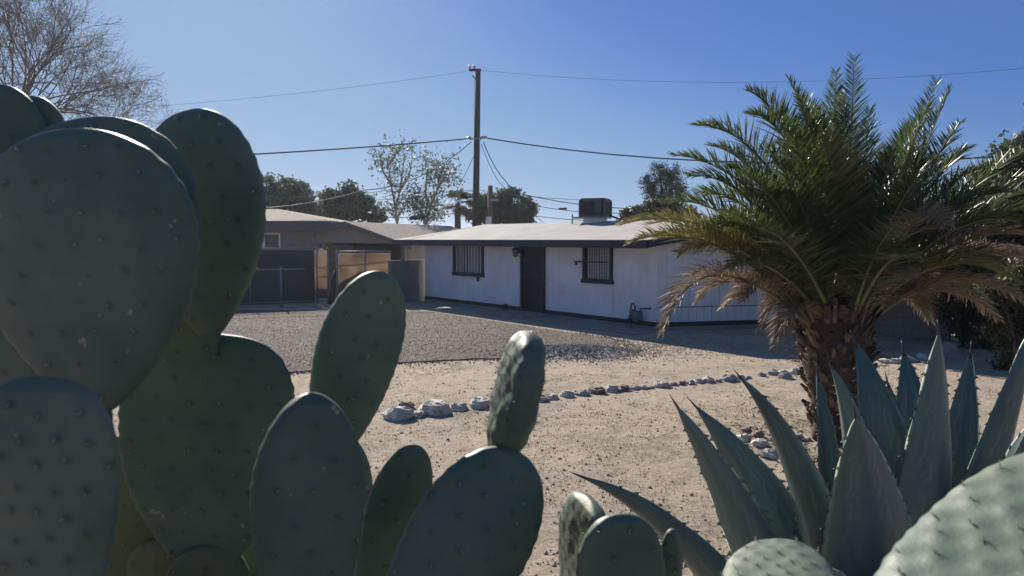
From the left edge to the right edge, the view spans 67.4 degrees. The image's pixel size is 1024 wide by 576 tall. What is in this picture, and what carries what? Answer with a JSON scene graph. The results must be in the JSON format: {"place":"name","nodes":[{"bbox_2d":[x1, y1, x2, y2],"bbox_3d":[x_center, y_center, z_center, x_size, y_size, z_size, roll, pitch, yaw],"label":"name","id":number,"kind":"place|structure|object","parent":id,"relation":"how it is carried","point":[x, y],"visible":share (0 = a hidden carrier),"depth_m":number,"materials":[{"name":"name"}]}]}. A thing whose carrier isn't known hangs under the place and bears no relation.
{"place":"outdoors","nodes":[
{"label":"outdoors","id":0,"kind":"place"},
{"bbox_2d":[327,270,335,303],"bbox_3d":[-6.130,-0.026,26.159,0.316,1.164,0.204,-2,4,-28],"label":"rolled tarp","id":1,"kind":"object","parent":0,"point":[331,298],"visible":0.95,"depth_m":26.13,"materials":[{"name":"grey"}]},
{"bbox_2d":[486,185,498,223],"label":"vent pipe","id":2,"kind":"object","parent":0,"point":[489,219],"visible":0.57,"depth_m":43.64,"materials":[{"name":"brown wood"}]},
{"bbox_2d":[382,190,578,199],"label":"power line","id":3,"kind":"object","parent":2,"relation":"attached to","point":[502,193],"visible":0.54,"depth_m":49.72,"materials":[{"name":"grey rubber"}]},
{"bbox_2d":[388,208,582,220],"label":"power line","id":4,"kind":"object","parent":2,"relation":"attached to","point":[511,212],"visible":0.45,"depth_m":49.79,"materials":[{"name":"black rubber"}]},
{"bbox_2d":[406,199,614,213],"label":"power line","id":5,"kind":"object","parent":2,"relation":"attached to","point":[519,205],"visible":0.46,"depth_m":49.75,"materials":[{"name":"black rubber"}]},
{"bbox_2d":[0,0,1023,227],"label":"sky","id":6,"kind":"structure","parent":0,"point":[208,51],"materials":[{"name":"blue"}]},
{"bbox_2d":[112,289,1023,575],"bbox_3d":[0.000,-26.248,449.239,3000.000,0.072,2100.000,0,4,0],"label":"ground","id":7,"kind":"structure","parent":0,"point":[776,391],"depth_m":9.99,"materials":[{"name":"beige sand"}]},
{"bbox_2d":[0,0,178,127],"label":"mesquite tree","id":8,"kind":"object","parent":7,"relation":"on","point":[29,84],"visible":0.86,"depth_m":8.91,"materials":[{"name":"brown plant"}]},
{"bbox_2d":[0,84,294,575],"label":"prickly pear","id":9,"kind":"object","parent":7,"relation":"on","point":[130,252],"visible":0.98,"depth_m":1.13,"materials":[{"name":"green plant"}]},
{"bbox_2d":[238,267,305,308],"bbox_3d":[-8.890,0.022,24.090,4.689,1.313,0.188,-1,4,-20],"label":"chain link fence","id":10,"kind":"object","parent":7,"relation":"on","point":[281,270],"visible":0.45,"depth_m":24.65,"materials":[{"name":"grey metal"}]},
{"bbox_2d":[240,246,317,304],"bbox_3d":[-9.190,-0.396,25.560,5.389,1.999,0.352,-2,4,-25],"label":"chain link fence","id":11,"kind":"object","parent":7,"relation":"on","point":[286,259],"visible":0.41,"depth_m":26.36,"materials":[{"name":"grey metal"}]},
{"bbox_2d":[262,172,323,215],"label":"leafy tree","id":12,"kind":"object","parent":7,"relation":"on","point":[296,188],"visible":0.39,"depth_m":45.62,"materials":[{"name":"green plant"}]},
{"bbox_2d":[262,209,352,290],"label":"neighbor house","id":13,"kind":"structure","parent":7,"relation":"on","point":[287,229],"depth_m":31.93,"materials":[{"name":"paint"}]},
{"bbox_2d":[262,233,280,247],"bbox_3d":[-10.005,-1.954,31.909,0.762,0.681,0.062,0,4,0],"label":"window","id":14,"kind":"structure","parent":13,"relation":"in","point":[271,240],"depth_m":31.92,"materials":[{"name":"white glass"}]},
{"bbox_2d":[314,247,328,302],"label":"chain link gate","id":15,"kind":"structure","parent":7,"relation":"on","point":[323,277],"depth_m":26.96,"materials":[{"name":"grey"}]},
{"bbox_2d":[315,179,388,222],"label":"leafy tree","id":16,"kind":"object","parent":7,"relation":"on","point":[352,207],"visible":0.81,"depth_m":47.25,"materials":[{"name":"green plant"}]},
{"bbox_2d":[336,249,390,297],"bbox_3d":[-5.293,-0.452,27.325,2.052,1.851,0.627,-2,4,-25],"label":"chain link fence","id":17,"kind":"object","parent":7,"relation":"on","point":[350,267],"visible":0.5,"depth_m":27.39,"materials":[{"name":"grey"}]},
{"bbox_2d":[314,221,457,259],"bbox_3d":[-5.050,-1.571,36.474,8.800,2.924,11.400,0,4,0],"label":"carport","id":18,"kind":"object","parent":7,"relation":"on","point":[366,236],"visible":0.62,"depth_m":31.15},
{"bbox_2d":[380,406,415,419],"bbox_3d":[-1.396,1.583,9.498,0.370,0.258,0.379,-3,5,-42],"label":"rock","id":19,"kind":"object","parent":7,"relation":"on","point":[398,413],"visible":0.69,"depth_m":9.41,"materials":[{"name":"white stone"}]},
{"bbox_2d":[365,130,431,223],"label":"eucalyptus tree","id":20,"kind":"object","parent":7,"relation":"on","point":[396,202],"visible":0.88,"depth_m":45.36,"materials":[{"name":"green plant"}]},
{"bbox_2d":[249,271,548,575],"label":"prickly pear","id":21,"kind":"object","parent":7,"relation":"on","point":[321,504],"visible":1,"depth_m":1.27,"materials":[{"name":"green plant"}]},
{"bbox_2d":[396,401,414,408],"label":"rock","id":22,"kind":"object","parent":7,"relation":"on","point":[409,404],"visible":0.55,"depth_m":9.99,"materials":[{"name":"stone"}]},
{"bbox_2d":[387,260,424,301],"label":"block wall","id":23,"kind":"structure","parent":7,"relation":"on","point":[408,276],"depth_m":26.96,"materials":[{"name":"grey concrete"}]},
{"bbox_2d":[405,246,424,259],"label":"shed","id":24,"kind":"structure","parent":7,"relation":"on","point":[415,254],"depth_m":31.77,"materials":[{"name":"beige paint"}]},
{"bbox_2d":[408,214,427,224],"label":"fan palm","id":25,"kind":"object","parent":7,"relation":"on","point":[417,217],"visible":0.29,"depth_m":41.66,"materials":[{"name":"green plant"}]},
{"bbox_2d":[412,411,424,418],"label":"rock","id":26,"kind":"object","parent":7,"relation":"on","point":[419,414],"visible":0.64,"depth_m":9.52,"materials":[{"name":"white stone"}]},
{"bbox_2d":[397,141,465,224],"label":"eucalyptus tree","id":27,"kind":"object","parent":7,"relation":"on","point":[427,204],"visible":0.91,"depth_m":43.57,"materials":[{"name":"green plant"}]},
{"bbox_2d":[417,399,451,415],"bbox_3d":[-0.970,1.569,9.778,0.420,0.288,0.439,-3,4,-36],"label":"rock","id":28,"kind":"object","parent":7,"relation":"on","point":[435,407],"visible":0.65,"depth_m":9.65,"materials":[{"name":"white stone"}]},
{"bbox_2d":[221,309,648,375],"bbox_3d":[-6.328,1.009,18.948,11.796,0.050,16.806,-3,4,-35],"label":"gravel yard","id":29,"kind":"structure","parent":7,"relation":"on","point":[411,332],"depth_m":17.63,"materials":[{"name":"grey gravel"}]},
{"bbox_2d":[440,341,710,366],"bbox_3d":[1.124,1.188,14.849,5.033,0.165,3.634,0,4,0],"label":"gravel heap","id":30,"kind":"object","parent":29,"relation":"on","point":[571,351],"visible":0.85,"depth_m":14.48,"materials":[{"name":"grey gravel"}]},
{"bbox_2d":[443,188,472,228],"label":"fan palm","id":31,"kind":"object","parent":7,"relation":"on","point":[458,209],"visible":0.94,"depth_m":44.65,"materials":[{"name":"green plant"}]},
{"bbox_2d":[450,402,468,410],"bbox_3d":[-0.680,1.564,9.974,0.247,0.155,0.227,0,4,0],"label":"rock","id":32,"kind":"object","parent":7,"relation":"on","point":[460,406],"visible":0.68,"depth_m":9.92,"materials":[{"name":"grey stone"}]},
{"bbox_2d":[466,65,487,226],"bbox_3d":[-1.672,-5.347,36.714,1.035,10.438,0.409,0,4,0],"label":"utility pole","id":33,"kind":"object","parent":7,"relation":"on","point":[477,138],"visible":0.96,"depth_m":36.53,"materials":[{"name":"brown wood"}]},
{"bbox_2d":[95,71,465,110],"bbox_3d":[-9.674,-8.527,33.027,16.756,3.098,0.011,-2,4,-25],"label":"power line","id":34,"kind":"object","parent":33,"relation":"attached to","point":[294,93],"visible":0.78,"depth_m":33.16,"materials":[{"name":"grey"}]},
{"bbox_2d":[254,138,465,154],"bbox_3d":[-12.010,-5.420,30.216,23.551,2.621,0.055,-2,4,-33],"label":"power line","id":35,"kind":"object","parent":33,"relation":"attached to","point":[357,147],"visible":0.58,"depth_m":33.57,"materials":[{"name":"black rubber"}]},
{"bbox_2d":[267,142,470,207],"bbox_3d":[-5.947,-5.018,33.175,10.737,3.471,0.240,-3,5,-41],"label":"power line","id":36,"kind":"object","parent":33,"relation":"attached to","point":[369,189],"visible":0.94,"depth_m":32.95,"materials":[{"name":"black"}]},
{"bbox_2d":[268,190,470,197],"bbox_3d":[-6.168,-4.269,34.235,10.422,0.602,1.243,-2,4,-23],"label":"power line","id":37,"kind":"object","parent":33,"relation":"attached to","point":[363,193],"visible":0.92,"depth_m":33.61,"materials":[{"name":"grey rubber"}]},
{"bbox_2d":[431,156,473,226],"bbox_3d":[-2.780,-4.524,35.340,0.227,3.624,3.538,2,4,32],"label":"power line","id":38,"kind":"object","parent":33,"relation":"attached to","point":[454,194],"visible":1,"depth_m":35.65,"materials":[{"name":"black"}]},
{"bbox_2d":[481,144,543,222],"bbox_3d":[0.279,-5.138,39.214,0.158,3.793,6.054,2,4,34],"label":"power line","id":39,"kind":"object","parent":33,"relation":"attached to","point":[506,189],"visible":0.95,"depth_m":38.30,"materials":[{"name":"black"}]},
{"bbox_2d":[483,142,623,208],"bbox_3d":[3.426,-5.673,40.074,11.591,3.022,1.940,-2,4,-26],"label":"power line","id":40,"kind":"object","parent":33,"relation":"attached to","point":[525,194],"visible":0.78,"depth_m":39.40,"materials":[{"name":"black rubber"}]},
{"bbox_2d":[488,138,995,162],"bbox_3d":[10.145,-5.857,31.191,25.155,1.932,0.055,2,4,26],"label":"power line","id":41,"kind":"object","parent":33,"relation":"attached to","point":[644,156],"visible":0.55,"depth_m":33.84,"materials":[{"name":"black"}]},
{"bbox_2d":[482,68,1022,82],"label":"power line","id":42,"kind":"object","parent":33,"relation":"attached to","point":[786,81],"visible":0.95,"depth_m":32.66,"materials":[{"name":"grey rubber"}]},
{"bbox_2d":[469,396,489,408],"bbox_3d":[-0.395,1.536,10.110,0.300,0.202,0.359,2,4,25],"label":"rock","id":43,"kind":"object","parent":7,"relation":"on","point":[479,402],"visible":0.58,"depth_m":10.01,"materials":[{"name":"grey stone"}]},
{"bbox_2d":[465,183,540,224],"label":"leafy tree","id":44,"kind":"object","parent":7,"relation":"on","point":[502,217],"visible":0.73,"depth_m":51.02,"materials":[{"name":"green plant"}]},
{"bbox_2d":[405,301,658,334],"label":"walkway","id":45,"kind":"structure","parent":7,"relation":"on","point":[593,326],"depth_m":20.38,"materials":[{"name":"concrete"}]},
{"bbox_2d":[540,395,548,402],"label":"rock","id":46,"kind":"object","parent":7,"relation":"on","point":[543,398],"visible":0.34,"depth_m":10.40,"materials":[{"name":"grey stone"}]},
{"bbox_2d":[546,393,558,399],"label":"rock","id":47,"kind":"object","parent":7,"relation":"on","point":[551,396],"visible":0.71,"depth_m":10.59,"materials":[{"name":"grey stone"}]},
{"bbox_2d":[558,390,574,397],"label":"rock","id":48,"kind":"object","parent":7,"relation":"on","point":[567,393],"visible":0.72,"depth_m":10.71,"materials":[{"name":"grey stone"}]},
{"bbox_2d":[112,331,1023,575],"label":"pebbles","id":49,"kind":"object","parent":7,"relation":"on","point":[549,499],"visible":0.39,"depth_m":10.72,"materials":[{"name":"beige gravel"}]},
{"bbox_2d":[575,389,590,395],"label":"rock","id":50,"kind":"object","parent":7,"relation":"on","point":[582,392],"visible":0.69,"depth_m":10.80,"materials":[{"name":"grey stone"}]},
{"bbox_2d":[588,386,605,394],"bbox_3d":[1.233,1.493,10.999,0.240,0.177,0.222,-3,5,-43],"label":"rock","id":51,"kind":"object","parent":7,"relation":"on","point":[597,390],"visible":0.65,"depth_m":10.95,"materials":[{"name":"stone"}]},
{"bbox_2d":[604,384,618,392],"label":"rock","id":52,"kind":"object","parent":7,"relation":"on","point":[610,388],"visible":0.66,"depth_m":11.07,"materials":[{"name":"grey stone"}]},
{"bbox_2d":[416,329,815,457],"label":"weeds","id":53,"kind":"object","parent":7,"relation":"on","point":[640,404],"visible":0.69,"depth_m":10.01,"materials":[{"name":"plant"}]},
{"bbox_2d":[554,491,682,575],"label":"prickly pear","id":54,"kind":"object","parent":7,"relation":"on","point":[594,539],"visible":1,"depth_m":1.18,"materials":[{"name":"green plant"}]},
{"bbox_2d":[618,384,630,391],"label":"rock","id":55,"kind":"object","parent":7,"relation":"on","point":[623,387],"visible":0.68,"depth_m":11.12,"materials":[{"name":"stone"}]},
{"bbox_2d":[629,385,638,389],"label":"rock","id":56,"kind":"object","parent":7,"relation":"on","point":[633,387],"visible":0.68,"depth_m":11.22,"materials":[{"name":"grey stone"}]},
{"bbox_2d":[638,384,648,389],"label":"rock","id":57,"kind":"object","parent":7,"relation":"on","point":[642,386],"visible":0.73,"depth_m":11.26,"materials":[{"name":"grey stone"}]},
{"bbox_2d":[616,196,701,220],"bbox_3d":[6.815,-2.183,35.861,4.080,4.244,2.408,0,4,0],"label":"dark bush tree","id":58,"kind":"object","parent":7,"relation":"on","point":[647,206],"visible":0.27,"depth_m":35.45,"materials":[{"name":"green plant"}]},
{"bbox_2d":[653,380,669,387],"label":"rock","id":59,"kind":"object","parent":7,"relation":"on","point":[660,384],"visible":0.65,"depth_m":11.40,"materials":[{"name":"grey stone"}]},
{"bbox_2d":[638,160,690,200],"bbox_3d":[7.882,-3.471,39.659,2.937,6.335,1.976,0,4,0],"label":"pine tree","id":60,"kind":"object","parent":7,"relation":"on","point":[669,178],"visible":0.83,"depth_m":39.50,"materials":[{"name":"green plant"}]},
{"bbox_2d":[677,380,685,384],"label":"rock","id":61,"kind":"object","parent":7,"relation":"on","point":[681,382],"visible":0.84,"depth_m":11.61,"materials":[{"name":"grey stone"}]},
{"bbox_2d":[684,379,694,384],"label":"rock","id":62,"kind":"object","parent":7,"relation":"on","point":[690,382],"visible":0.73,"depth_m":11.66,"materials":[{"name":"grey stone"}]},
{"bbox_2d":[694,378,703,383],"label":"rock","id":63,"kind":"object","parent":7,"relation":"on","point":[698,380],"visible":0.63,"depth_m":11.76,"materials":[{"name":"grey stone"}]},
{"bbox_2d":[702,376,714,382],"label":"rock","id":64,"kind":"object","parent":7,"relation":"on","point":[707,379],"visible":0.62,"depth_m":11.81,"materials":[{"name":"grey stone"}]},
{"bbox_2d":[720,374,736,381],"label":"rock","id":65,"kind":"object","parent":7,"relation":"on","point":[728,377],"visible":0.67,"depth_m":11.95,"materials":[{"name":"grey stone"}]},
{"bbox_2d":[645,408,842,464],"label":"leaf litter","id":66,"kind":"object","parent":7,"relation":"on","point":[766,439],"visible":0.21,"depth_m":8.81,"materials":[{"name":"brown plant"}]},
{"bbox_2d":[736,433,752,441],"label":"rock","id":67,"kind":"object","parent":7,"relation":"on","point":[746,437],"visible":0.59,"depth_m":8.38,"materials":[{"name":"white stone"}]},
{"bbox_2d":[741,427,751,432],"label":"rock","id":68,"kind":"object","parent":7,"relation":"on","point":[744,429],"visible":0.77,"depth_m":8.76,"materials":[{"name":"stone"}]},
{"bbox_2d":[751,430,763,437],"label":"rock","id":69,"kind":"object","parent":7,"relation":"on","point":[758,434],"visible":0.68,"depth_m":8.53,"materials":[{"name":"stone"}]},
{"bbox_2d":[750,438,767,446],"bbox_3d":[2.624,1.659,8.183,0.190,0.126,0.194,0,4,0],"label":"rock","id":70,"kind":"object","parent":7,"relation":"on","point":[758,442],"visible":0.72,"depth_m":8.11,"materials":[{"name":"white stone"}]},
{"bbox_2d":[756,372,766,376],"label":"rock","id":71,"kind":"object","parent":7,"relation":"on","point":[760,374],"visible":0.74,"depth_m":12.37,"materials":[{"name":"grey stone"}]},
{"bbox_2d":[758,448,779,458],"bbox_3d":[2.607,1.696,7.792,0.212,0.139,0.171,1,4,16],"label":"rock","id":72,"kind":"object","parent":7,"relation":"on","point":[771,453],"visible":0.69,"depth_m":7.74,"materials":[{"name":"white stone"}]},
{"bbox_2d":[766,369,779,374],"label":"rock","id":73,"kind":"object","parent":7,"relation":"on","point":[772,372],"visible":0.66,"depth_m":12.49,"materials":[{"name":"grey stone"}]},
{"bbox_2d":[777,372,791,379],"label":"rock","id":74,"kind":"object","parent":7,"relation":"on","point":[783,375],"visible":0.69,"depth_m":12.15,"materials":[{"name":"grey stone"}]},
{"bbox_2d":[788,368,798,374],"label":"rock","id":75,"kind":"object","parent":7,"relation":"on","point":[791,370],"visible":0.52,"depth_m":12.57,"materials":[{"name":"grey stone"}]},
{"bbox_2d":[569,320,1023,575],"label":"agave","id":76,"kind":"object","parent":7,"relation":"on","point":[914,450],"visible":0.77,"depth_m":2.47,"materials":[{"name":"green plant"}]},
{"bbox_2d":[793,430,803,438],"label":"rock","id":77,"kind":"object","parent":7,"relation":"on","point":[799,433],"visible":0.2,"depth_m":8.52,"materials":[{"name":"white stone"}]},
{"bbox_2d":[801,437,811,441],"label":"rock","id":78,"kind":"object","parent":7,"relation":"on","point":[808,439],"visible":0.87,"depth_m":8.45,"materials":[{"name":"grey stone"}]},
{"bbox_2d":[612,51,1023,443],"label":"date palm","id":79,"kind":"object","parent":7,"relation":"on","point":[828,205],"visible":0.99,"depth_m":7.96,"materials":[{"name":"green plant"}]},
{"bbox_2d":[720,453,1023,575],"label":"prickly pear","id":80,"kind":"object","parent":7,"relation":"on","point":[973,525],"visible":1,"depth_m":0.84,"materials":[{"name":"green plant"}]},
{"bbox_2d":[876,358,887,362],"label":"rock","id":81,"kind":"object","parent":7,"relation":"on","point":[884,360],"visible":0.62,"depth_m":13.71,"materials":[{"name":"white stone"}]},
{"bbox_2d":[888,358,900,363],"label":"rock","id":82,"kind":"object","parent":7,"relation":"on","point":[894,361],"visible":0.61,"depth_m":13.63,"materials":[{"name":"grey stone"}]},
{"bbox_2d":[899,356,916,362],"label":"rock","id":83,"kind":"object","parent":7,"relation":"on","point":[913,360],"visible":0.37,"depth_m":13.78,"materials":[{"name":"grey stone"}]},
{"bbox_2d":[873,286,950,340],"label":"block wall","id":84,"kind":"structure","parent":7,"relation":"on","point":[901,320],"depth_m":17.22,"materials":[{"name":"paint"}]},
{"bbox_2d":[834,194,1002,315],"bbox_3d":[8.401,-0.609,16.308,5.080,3.584,2.095,0,4,6],"label":"evergreen tree","id":85,"kind":"object","parent":7,"relation":"on","point":[936,299],"visible":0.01,"depth_m":16.08,"materials":[{"name":"green plant"}]},
{"bbox_2d":[916,353,928,359],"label":"rock","id":86,"kind":"object","parent":7,"relation":"on","point":[922,356],"visible":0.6,"depth_m":14.15,"materials":[{"name":"grey stone"}]},
{"bbox_2d":[942,341,959,353],"bbox_3d":[8.503,1.207,14.965,0.332,0.346,0.307,-1,4,-19],"label":"boulder","id":87,"kind":"object","parent":7,"relation":"on","point":[950,347],"visible":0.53,"depth_m":14.86,"materials":[{"name":"grey stone"}]},
{"bbox_2d":[928,264,1019,349],"bbox_3d":[9.418,0.589,15.476,1.910,2.642,1.490,2,4,25],"label":"shrub","id":88,"kind":"object","parent":7,"relation":"on","point":[965,322],"visible":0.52,"depth_m":15.42,"materials":[{"name":"green plant"}]},
{"bbox_2d":[936,103,1023,343],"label":"evergreen tree","id":89,"kind":"object","parent":7,"relation":"on","point":[1017,140],"visible":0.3,"depth_m":15.17,"materials":[{"name":"green plant"}]},
{"bbox_2d":[971,252,1023,370],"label":"shrub","id":90,"kind":"object","parent":7,"relation":"on","point":[1009,309],"visible":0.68,"depth_m":12.77,"materials":[{"name":"green plant"}]},
{"bbox_2d":[392,218,810,330],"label":"house","id":91,"kind":"structure","parent":0,"point":[597,272],"depth_m":20.86,"materials":[{"name":"white paint"}]},
{"bbox_2d":[452,246,484,280],"bbox_3d":[-1.443,-0.865,24.929,0.119,1.245,1.837,-3,5,-37],"label":"window","id":92,"kind":"structure","parent":91,"relation":"in","point":[467,260],"depth_m":24.87,"materials":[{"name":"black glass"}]},
{"bbox_2d":[520,247,545,312],"bbox_3d":[0.583,-0.311,22.242,0.140,2.010,1.086,-3,5,-37],"label":"door","id":93,"kind":"structure","parent":91,"relation":"in","point":[532,259],"depth_m":22.28,"materials":[{"name":"grey"}]},
{"bbox_2d":[573,248,613,284],"bbox_3d":[2.138,-0.652,20.153,0.144,1.065,1.436,-3,5,-37],"label":"window","id":94,"kind":"structure","parent":91,"relation":"in","point":[597,263],"depth_m":20.07,"materials":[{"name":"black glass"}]},
{"bbox_2d":[572,198,622,223],"bbox_3d":[2.655,-2.297,23.722,1.698,0.926,0.838,1,4,22],"label":"evaporative cooler","id":95,"kind":"object","parent":91,"relation":"on","point":[592,210],"visible":0.98,"depth_m":23.43,"materials":[{"name":"grey paint"}]}
]}

